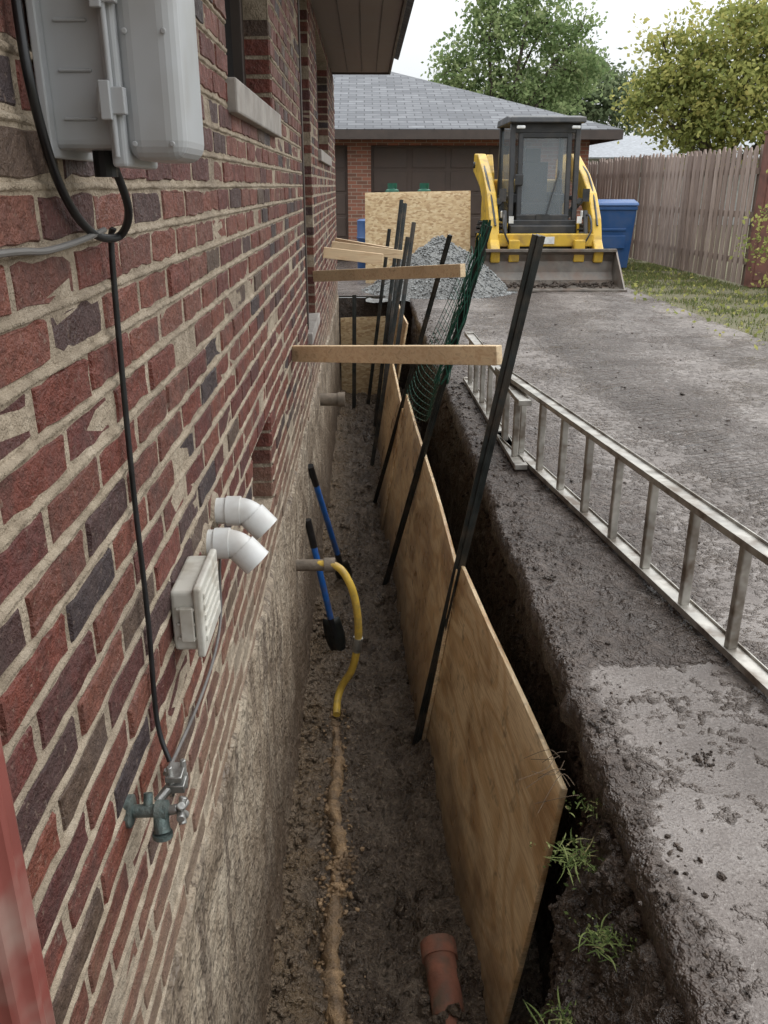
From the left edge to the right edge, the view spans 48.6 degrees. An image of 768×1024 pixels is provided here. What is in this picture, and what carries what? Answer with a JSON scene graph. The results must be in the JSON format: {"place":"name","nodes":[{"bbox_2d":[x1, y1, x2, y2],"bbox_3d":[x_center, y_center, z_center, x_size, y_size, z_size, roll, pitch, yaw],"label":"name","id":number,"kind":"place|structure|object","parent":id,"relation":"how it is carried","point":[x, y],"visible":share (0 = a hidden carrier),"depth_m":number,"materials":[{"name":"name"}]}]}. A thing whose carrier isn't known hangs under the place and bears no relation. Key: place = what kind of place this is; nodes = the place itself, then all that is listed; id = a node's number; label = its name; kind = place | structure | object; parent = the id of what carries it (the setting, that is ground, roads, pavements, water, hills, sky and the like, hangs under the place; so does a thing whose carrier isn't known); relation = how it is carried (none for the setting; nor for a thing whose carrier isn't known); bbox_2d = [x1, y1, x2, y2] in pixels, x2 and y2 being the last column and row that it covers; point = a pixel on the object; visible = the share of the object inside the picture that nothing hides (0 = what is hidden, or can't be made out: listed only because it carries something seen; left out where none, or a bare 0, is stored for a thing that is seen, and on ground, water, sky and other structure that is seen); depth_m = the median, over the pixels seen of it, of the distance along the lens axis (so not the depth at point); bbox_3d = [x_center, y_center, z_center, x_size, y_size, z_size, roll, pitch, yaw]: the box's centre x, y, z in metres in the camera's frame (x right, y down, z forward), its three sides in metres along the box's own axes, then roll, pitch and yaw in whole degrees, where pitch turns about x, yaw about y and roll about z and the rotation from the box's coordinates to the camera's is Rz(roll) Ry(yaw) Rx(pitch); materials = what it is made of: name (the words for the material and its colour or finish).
{"place":"outdoors","nodes":[
{"label":"outdoors","id":0,"kind":"place"},
{"bbox_2d":[337,261,379,295],"bbox_3d":[-3.016,-3.927,14.126,6.580,0.015,5.690,0,21,-1],"label":"driveway apron","id":1,"kind":"object","parent":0,"point":[348,288],"visible":0.03,"depth_m":12.75,"materials":[{"name":"grey concrete"}]},
{"bbox_2d":[356,219,365,268],"bbox_3d":[-0.152,-4.274,13.784,0.590,0.900,0.590,0,21,-1],"label":"blue barrel","id":2,"kind":"object","parent":1,"relation":"on","point":[360,237],"visible":0.22,"depth_m":13.54,"materials":[{"name":"plastic"}]},
{"bbox_2d":[386,183,398,191],"bbox_3d":[0.140,-4.850,14.533,0.257,1.440,0.257,0,21,-1],"label":"green gas cylinder","id":3,"kind":"object","parent":1,"relation":"on","point":[392,187],"visible":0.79,"depth_m":14.23,"materials":[{"name":"metal"}]},
{"bbox_2d":[266,298,685,1023],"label":"trench","id":4,"kind":"object","parent":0,"point":[400,900],"visible":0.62,"depth_m":3.53,"materials":[{"name":"soil"}]},
{"bbox_2d":[0,0,337,1023],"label":"mortar","id":5,"kind":"object","parent":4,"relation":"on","point":[16,422],"visible":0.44,"depth_m":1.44,"materials":[{"name":"beige concrete"}]},
{"bbox_2d":[123,758,189,842],"bbox_3d":[-0.349,0.439,1.333,0.092,0.085,0.137,0,21,-1],"label":"hose bib","id":6,"kind":"object","parent":5,"relation":"attached to","point":[160,810],"visible":1,"depth_m":1.30,"materials":[{"name":"grey metal"}]},
{"bbox_2d":[0,0,337,1023],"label":"brick courses","id":7,"kind":"object","parent":5,"relation":"on","point":[60,394],"visible":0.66,"depth_m":1.36,"materials":[{"name":"red brick"}]},
{"bbox_2d":[0,736,55,1023],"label":"downspout","id":8,"kind":"object","parent":7,"relation":"attached to","point":[25,997],"depth_m":0.70,"materials":[{"name":"red metal"}]},
{"bbox_2d":[0,227,106,257],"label":"grey service wire","id":9,"kind":"object","parent":7,"relation":"attached to","point":[9,252],"visible":1,"depth_m":0.95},
{"bbox_2d":[25,0,203,176],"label":"utility box","id":10,"kind":"object","parent":7,"relation":"attached to","point":[117,83],"visible":1,"depth_m":0.96,"materials":[{"name":"grey plastic"}]},
{"bbox_2d":[11,0,171,761],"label":"black cable","id":11,"kind":"object","parent":10,"relation":"hanging from","point":[111,237],"visible":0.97,"depth_m":1.15,"materials":[{"name":"black rubber"}]},
{"bbox_2d":[163,559,221,775],"bbox_3d":[-0.383,0.297,1.745,0.023,0.247,0.687,0,21,-1],"label":"grey drain wire","id":12,"kind":"object","parent":7,"relation":"attached to","point":[203,688],"visible":0.7,"depth_m":1.88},
{"bbox_2d":[170,549,220,656],"bbox_3d":[-0.368,0.175,1.671,0.064,0.145,0.192,0,21,-1],"label":"vent cover","id":13,"kind":"object","parent":7,"relation":"attached to","point":[195,601],"visible":1,"depth_m":1.60,"materials":[{"name":"plastic"}]},
{"bbox_2d":[201,523,267,573],"bbox_3d":[-0.362,0.081,1.952,0.192,0.121,0.100,0,21,-1],"label":"pvc vent pipe","id":14,"kind":"object","parent":7,"relation":"attached to","point":[246,553],"visible":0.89,"depth_m":1.92,"materials":[{"name":"white plastic"}]},
{"bbox_2d":[230,0,245,85],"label":"frame","id":15,"kind":"object","parent":7,"relation":"in","point":[236,12],"depth_m":3.29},
{"bbox_2d":[224,0,233,76],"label":"window","id":16,"kind":"structure","parent":15,"relation":"attached to","point":[228,38],"depth_m":3.21,"materials":[{"name":"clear glass"}]},
{"bbox_2d":[210,491,276,539],"bbox_3d":[-0.360,0.007,2.062,0.201,0.121,0.100,0,21,-1],"label":"pvc vent pipe","id":17,"kind":"object","parent":7,"relation":"attached to","point":[256,520],"visible":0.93,"depth_m":2.03,"materials":[{"name":"white plastic"}]},
{"bbox_2d":[297,0,308,329],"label":"door casing","id":18,"kind":"object","parent":7,"relation":"attached to","point":[302,149],"depth_m":5.03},
{"bbox_2d":[308,313,319,344],"bbox_3d":[-0.529,-1.275,5.873,0.130,0.072,0.960,0,21,-1],"label":"threshold","id":19,"kind":"object","parent":7,"relation":"on","point":[314,320],"visible":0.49,"depth_m":5.76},
{"bbox_2d":[316,61,318,148],"bbox_3d":[-0.678,-3.687,7.623,0.062,0.920,2.140,0,21,-1],"label":"frame","id":20,"kind":"object","parent":7,"relation":"in","point":[317,108],"visible":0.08,"depth_m":8.55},
{"bbox_2d":[323,247,382,264],"bbox_3d":[-0.268,-2.229,7.399,0.524,0.149,0.040,-1,21,-3],"label":"wood brace","id":21,"kind":"object","parent":7,"relation":"attached to","point":[352,255],"visible":1,"depth_m":7.38,"materials":[{"name":"beige wood"}]},
{"bbox_2d":[225,77,281,137],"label":"sill","id":22,"kind":"structure","parent":5,"relation":"attached to","point":[246,104],"depth_m":2.58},
{"bbox_2d":[318,149,331,166],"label":"sill","id":23,"kind":"structure","parent":5,"relation":"attached to","point":[324,158],"depth_m":7.24,"materials":[{"name":"grey stone"}]},
{"bbox_2d":[335,238,393,248],"bbox_3d":[-0.195,-3.172,10.188,0.939,0.189,0.040,12,24,29],"label":"wood brace","id":24,"kind":"object","parent":5,"relation":"attached to","point":[350,241],"visible":0.33,"depth_m":10.21,"materials":[{"name":"brown wood"}]},
{"bbox_2d":[331,241,402,258],"bbox_3d":[-0.183,-2.833,9.194,0.775,0.188,0.040,0,21,-1],"label":"wood brace","id":25,"kind":"object","parent":5,"relation":"attached to","point":[391,253],"visible":0.76,"depth_m":9.17,"materials":[{"name":"brown wood"}]},
{"bbox_2d":[313,264,465,281],"bbox_3d":[-0.021,-1.546,5.513,0.040,0.229,1.602,-15,26,-34],"label":"wood brace","id":26,"kind":"object","parent":5,"relation":"attached to","point":[430,271],"visible":0.91,"depth_m":5.38,"materials":[{"name":"brown wood"}]},
{"bbox_2d":[292,345,501,365],"bbox_3d":[0.005,-0.712,3.836,1.260,0.227,0.040,18,28,39],"label":"wood brace","id":27,"kind":"object","parent":5,"relation":"attached to","point":[447,354],"visible":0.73,"depth_m":3.74,"materials":[{"name":"brown wood"}]},
{"bbox_2d":[305,518,345,650],"bbox_3d":[-0.353,0.465,5.092,0.236,0.946,0.055,-9,23,-23],"label":"shovel","id":28,"kind":"object","parent":4,"relation":"in","point":[334,633],"visible":0.84,"depth_m":5.15,"materials":[{"name":"metal"}]},
{"bbox_2d":[308,464,351,579],"bbox_3d":[-0.380,0.120,5.713,0.114,1.134,0.705,7,22,17],"label":"shovel","id":29,"kind":"object","parent":4,"relation":"in","point":[321,502],"visible":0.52,"depth_m":5.62,"materials":[{"name":"metal"}]},
{"bbox_2d":[319,717,352,1023],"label":"muddy hose","id":30,"kind":"object","parent":4,"relation":"on","point":[336,1013],"visible":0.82,"depth_m":3.33,"materials":[{"name":"brown soil"}]},
{"bbox_2d":[317,560,362,716],"bbox_3d":[-0.245,0.658,4.396,0.277,0.859,0.155,0,21,-1],"label":"yellow hose","id":31,"kind":"object","parent":4,"relation":"on","point":[341,570],"visible":0.99,"depth_m":4.37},
{"bbox_2d":[352,295,355,408],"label":"metal post","id":32,"kind":"object","parent":4,"relation":"on","point":[353,343],"visible":0.73,"depth_m":10.59,"materials":[{"name":"metal"}]},
{"bbox_2d":[340,316,384,394],"bbox_3d":[-0.281,-2.103,11.507,0.606,1.081,0.077,1,21,3],"label":"plywood sheet","id":33,"kind":"object","parent":4,"relation":"on","point":[365,330],"visible":0.58,"depth_m":11.45,"materials":[{"name":"brown wood"}]},
{"bbox_2d":[366,229,390,404],"bbox_3d":[-0.074,-2.468,10.897,0.341,2.208,0.041,-8,22,-19],"label":"metal post","id":34,"kind":"object","parent":4,"relation":"on","point":[378,320],"visible":0.78,"depth_m":10.88,"materials":[{"name":"metal"}]},
{"bbox_2d":[373,199,402,426],"bbox_3d":[0.050,-2.309,9.994,0.042,2.559,0.634,12,24,29],"label":"metal post","id":35,"kind":"object","parent":4,"relation":"on","point":[388,309],"visible":0.81,"depth_m":9.97,"materials":[{"name":"metal"}]},
{"bbox_2d":[370,237,409,465],"bbox_3d":[0.043,-1.506,8.321,0.449,2.258,0.038,-12,24,-28],"label":"metal post","id":36,"kind":"object","parent":4,"relation":"on","point":[395,314],"visible":0.79,"depth_m":8.33,"materials":[{"name":"metal"}]},
{"bbox_2d":[378,364,402,529],"bbox_3d":[0.045,-0.746,8.125,0.199,1.034,2.500,0,21,-1],"label":"plywood sheet","id":37,"kind":"object","parent":4,"relation":"on","point":[392,402],"visible":0.73,"depth_m":7.77,"materials":[{"name":"brown wood"}]},
{"bbox_2d":[377,203,406,443],"bbox_3d":[0.084,-2.064,9.395,0.044,2.532,0.899,8,22,19],"label":"metal post","id":38,"kind":"object","parent":4,"relation":"on","point":[401,236],"visible":0.48,"depth_m":9.35,"materials":[{"name":"metal"}]},
{"bbox_2d":[393,304,407,383],"bbox_3d":[0.102,-1.655,9.867,0.243,1.421,2.201,0,21,-1],"label":"plywood sheet","id":39,"kind":"object","parent":4,"relation":"on","point":[403,336],"visible":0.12,"depth_m":8.85,"materials":[{"name":"brown wood"}]},
{"bbox_2d":[394,222,415,370],"bbox_3d":[0.146,-1.769,8.865,0.043,2.360,0.729,11,24,26],"label":"metal post","id":40,"kind":"object","parent":4,"relation":"on","point":[405,283],"visible":0.45,"depth_m":8.79,"materials":[{"name":"metal"}]},
{"bbox_2d":[373,234,452,502],"bbox_3d":[0.182,-0.995,6.832,0.034,2.413,1.207,-11,23,-26],"label":"metal post","id":41,"kind":"object","parent":4,"relation":"on","point":[426,319],"visible":0.77,"depth_m":6.69,"materials":[{"name":"metal"}]},
{"bbox_2d":[383,394,457,740],"bbox_3d":[0.182,0.175,5.515,0.200,1.182,3.247,-1,21,-3],"label":"plywood sheet","id":42,"kind":"object","parent":4,"relation":"on","point":[423,566],"visible":0.79,"depth_m":4.95,"materials":[{"name":"brown wood"}]},
{"bbox_2d":[382,225,491,584],"bbox_3d":[0.262,-0.448,5.227,0.037,2.542,1.045,-13,25,-30],"label":"metal post","id":43,"kind":"object","parent":4,"relation":"on","point":[424,448],"visible":0.84,"depth_m":5.22,"materials":[{"name":"metal"}]},
{"bbox_2d":[405,220,490,420],"bbox_3d":[0.295,-1.210,5.596,0.229,1.426,2.202,-3,21,-8],"label":"safety netting","id":44,"kind":"object","parent":43,"relation":"attached to","point":[454,318],"visible":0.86,"depth_m":4.80,"materials":[{"name":"green plastic"}]},
{"bbox_2d":[420,933,465,1023],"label":"clay drain pipe","id":45,"kind":"object","parent":4,"relation":"attached to","point":[439,955],"visible":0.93,"depth_m":2.95,"materials":[{"name":"orange ceramic"}]},
{"bbox_2d":[412,234,544,744],"bbox_3d":[0.365,0.109,3.750,0.575,2.559,0.046,16,26,36],"label":"metal post","id":46,"kind":"object","parent":4,"relation":"on","point":[515,333],"visible":0.94,"depth_m":3.52,"materials":[{"name":"metal"}]},
{"bbox_2d":[426,566,567,1023],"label":"plywood sheet","id":47,"kind":"object","parent":4,"relation":"attached to","point":[485,736],"visible":0.8,"depth_m":3.04,"materials":[{"name":"brown wood"}]},
{"bbox_2d":[519,749,579,812],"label":"exposed roots","id":48,"kind":"object","parent":4,"relation":"on","point":[547,773],"visible":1,"depth_m":2.32,"materials":[{"name":"brown plant"}]},
{"bbox_2d":[523,980,579,1023],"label":"weeds","id":49,"kind":"object","parent":4,"relation":"on","point":[563,1020],"visible":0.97,"depth_m":1.82,"materials":[{"name":"green plant"}]},
{"bbox_2d":[529,822,604,888],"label":"weeds","id":50,"kind":"object","parent":4,"relation":"on","point":[572,856],"visible":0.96,"depth_m":2.06,"materials":[{"name":"green plant"}]},
{"bbox_2d":[565,791,601,817],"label":"weeds","id":51,"kind":"object","parent":4,"relation":"on","point":[589,807],"visible":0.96,"depth_m":2.17,"materials":[{"name":"green plant"}]},
{"bbox_2d":[564,911,636,971],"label":"weeds","id":52,"kind":"object","parent":4,"relation":"on","point":[606,934],"visible":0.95,"depth_m":1.84,"materials":[{"name":"green plant"}]},
{"bbox_2d":[333,72,623,260],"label":"garage","id":53,"kind":"structure","parent":0,"point":[405,133],"depth_m":16.40,"materials":[{"name":"brick"}]},
{"bbox_2d":[335,145,348,260],"bbox_3d":[-1.736,-6.019,16.628,2.070,2.120,0.055,0,21,-1],"label":"garage door","id":54,"kind":"structure","parent":53,"relation":"in","point":[341,164],"depth_m":16.55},
{"bbox_2d":[371,145,525,253],"bbox_3d":[1.239,-6.041,16.686,2.980,2.120,0.055,0,21,-1],"label":"garage door","id":55,"kind":"structure","parent":53,"relation":"in","point":[445,168],"depth_m":16.43,"materials":[{"name":"brown metal"}]},
{"bbox_2d":[339,225,767,341],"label":"ground","id":56,"kind":"structure","parent":0,"point":[717,317],"depth_m":11.50,"materials":[{"name":"green plant"}]},
{"bbox_2d":[158,296,341,1023],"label":"foundation wall","id":57,"kind":"structure","parent":56,"relation":"on","point":[223,959],"depth_m":2.78,"materials":[{"name":"grey concrete"}]},
{"bbox_2d":[296,557,334,572],"bbox_3d":[-0.374,0.269,4.295,0.255,0.075,0.075,0,21,-1],"label":"wall pipe stub","id":58,"kind":"object","parent":57,"relation":"attached to","point":[307,565],"depth_m":4.27,"materials":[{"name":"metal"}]},
{"bbox_2d":[320,392,344,406],"bbox_3d":[-0.426,-0.863,6.516,0.255,0.111,0.111,0,21,-1],"label":"wall pipe stub","id":59,"kind":"object","parent":57,"relation":"attached to","point":[333,399],"depth_m":6.47,"materials":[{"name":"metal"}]},
{"bbox_2d":[361,235,516,302],"bbox_3d":[0.792,-3.499,12.027,2.249,0.807,2.174,0,21,-1],"label":"gravel pile","id":60,"kind":"object","parent":56,"relation":"on","point":[489,283],"visible":0.66,"depth_m":11.57,"materials":[{"name":"grey gravel"}]},
{"bbox_2d":[420,0,616,115],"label":"green tree","id":61,"kind":"object","parent":56,"relation":"on","point":[534,23],"visible":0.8,"depth_m":33.77,"materials":[{"name":"green plant"}]},
{"bbox_2d":[506,38,662,135],"bbox_3d":[9.161,-18.200,40.351,7.887,7.891,5.152,0,21,-1],"label":"dark tree","id":62,"kind":"object","parent":56,"relation":"on","point":[602,111],"visible":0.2,"depth_m":39.25,"materials":[{"name":"green plant"}]},
{"bbox_2d":[598,199,638,267],"bbox_3d":[3.950,-4.915,15.062,0.806,1.180,0.833,0,21,-1],"label":"recycling cart","id":63,"kind":"object","parent":56,"relation":"on","point":[618,216],"visible":0.52,"depth_m":14.66,"materials":[{"name":"blue plastic"}]},
{"bbox_2d":[588,136,760,224],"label":"neighbour house","id":64,"kind":"structure","parent":56,"relation":"on","point":[627,146],"depth_m":32.26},
{"bbox_2d":[588,144,763,285],"bbox_3d":[4.968,-6.823,18.919,0.173,1.980,14.016,-1,21,-3],"label":"wooden fence","id":65,"kind":"object","parent":56,"relation":"on","point":[682,250],"visible":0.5,"depth_m":14.47,"materials":[{"name":"brown wood"}]},
{"bbox_2d":[609,0,767,229],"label":"yellow tree","id":66,"kind":"object","parent":56,"relation":"on","point":[687,88],"visible":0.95,"depth_m":26.49,"materials":[{"name":"green plant"}]},
{"bbox_2d":[621,265,767,349],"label":"fallen leaves","id":67,"kind":"object","parent":56,"relation":"on","point":[720,304],"visible":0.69,"depth_m":11.21,"materials":[{"name":"yellow plant"}]},
{"bbox_2d":[645,99,745,135],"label":"background trees","id":68,"kind":"object","parent":56,"relation":"on","point":[683,128],"depth_m":51.10,"materials":[{"name":"green plant"}]},
{"bbox_2d":[729,169,767,294],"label":"yellow shrub","id":69,"kind":"object","parent":56,"relation":"on","point":[763,259],"visible":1,"depth_m":11.12,"materials":[{"name":"green plant"}]},
{"bbox_2d":[744,131,767,287],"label":"fence end post","id":70,"kind":"object","parent":56,"relation":"on","point":[760,271],"visible":0.85,"depth_m":12.28,"materials":[{"name":"brown wood"}]},
{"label":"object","id":71,"kind":"object","parent":56,"relation":"on","visible":0},
{"bbox_2d":[311,0,402,72],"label":"soffit","id":72,"kind":"structure","parent":71,"relation":"on","point":[367,42],"depth_m":7.45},
{"bbox_2d":[336,0,383,72],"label":"soffit grooves","id":73,"kind":"object","parent":72,"relation":"attached to","point":[360,34],"visible":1,"depth_m":7.46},
{"bbox_2d":[332,0,406,74],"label":"fascia","id":74,"kind":"structure","parent":71,"relation":"on","point":[404,3],"depth_m":8.80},
{"bbox_2d":[394,0,414,59],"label":"gutter","id":75,"kind":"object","parent":74,"relation":"on","point":[407,13],"depth_m":8.15,"materials":[{"name":"metal"}]},
{"bbox_2d":[339,0,767,297],"label":"sky","id":76,"kind":"structure","parent":0,"point":[428,20],"materials":[{"name":"white"}]},
{"bbox_2d":[409,287,767,1023],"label":"driveway","id":77,"kind":"structure","parent":0,"point":[707,697],"depth_m":3.13,"materials":[{"name":"grey concrete"}]},
{"bbox_2d":[365,191,470,282],"bbox_3d":[0.523,-4.219,13.044,1.654,1.332,0.326,-2,21,-6],"label":"osb sheet","id":78,"kind":"object","parent":77,"relation":"on","point":[431,214],"visible":0.56,"depth_m":13.00,"materials":[{"name":"beige wood"}]},
{"bbox_2d":[417,183,430,191],"bbox_3d":[0.679,-4.854,14.544,0.257,1.440,0.257,0,21,-1],"label":"green gas cylinder","id":79,"kind":"object","parent":77,"relation":"on","point":[424,187],"visible":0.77,"depth_m":14.24,"materials":[{"name":"metal"}]},
{"bbox_2d":[463,331,531,469],"bbox_3d":[0.672,-0.780,5.367,0.068,0.370,2.174,-1,21,-2],"label":"extension ladder","id":80,"kind":"object","parent":77,"relation":"on","point":[520,397],"visible":0.77,"depth_m":4.86,"materials":[{"name":"metal"}]},
{"bbox_2d":[473,116,626,291],"bbox_3d":[2.370,-4.760,13.038,2.040,2.398,3.250,0,21,-1],"label":"skid steer loader","id":81,"kind":"object","parent":77,"relation":"on","point":[524,205],"visible":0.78,"depth_m":12.58,"materials":[{"name":"yellow metal"}]},
{"bbox_2d":[419,314,767,1023],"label":"dirt clumps","id":82,"kind":"object","parent":77,"relation":"on","point":[720,875],"visible":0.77,"depth_m":2.25,"materials":[{"name":"soil"}]},
{"bbox_2d":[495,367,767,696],"bbox_3d":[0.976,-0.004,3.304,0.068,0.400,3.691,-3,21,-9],"label":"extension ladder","id":83,"kind":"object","parent":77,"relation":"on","point":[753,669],"visible":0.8,"depth_m":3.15,"materials":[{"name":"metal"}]},
{"bbox_2d":[621,258,767,340],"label":"grass","id":84,"kind":"structure","parent":0,"point":[639,278],"depth_m":12.47,"materials":[{"name":"green plant"}]}
]}

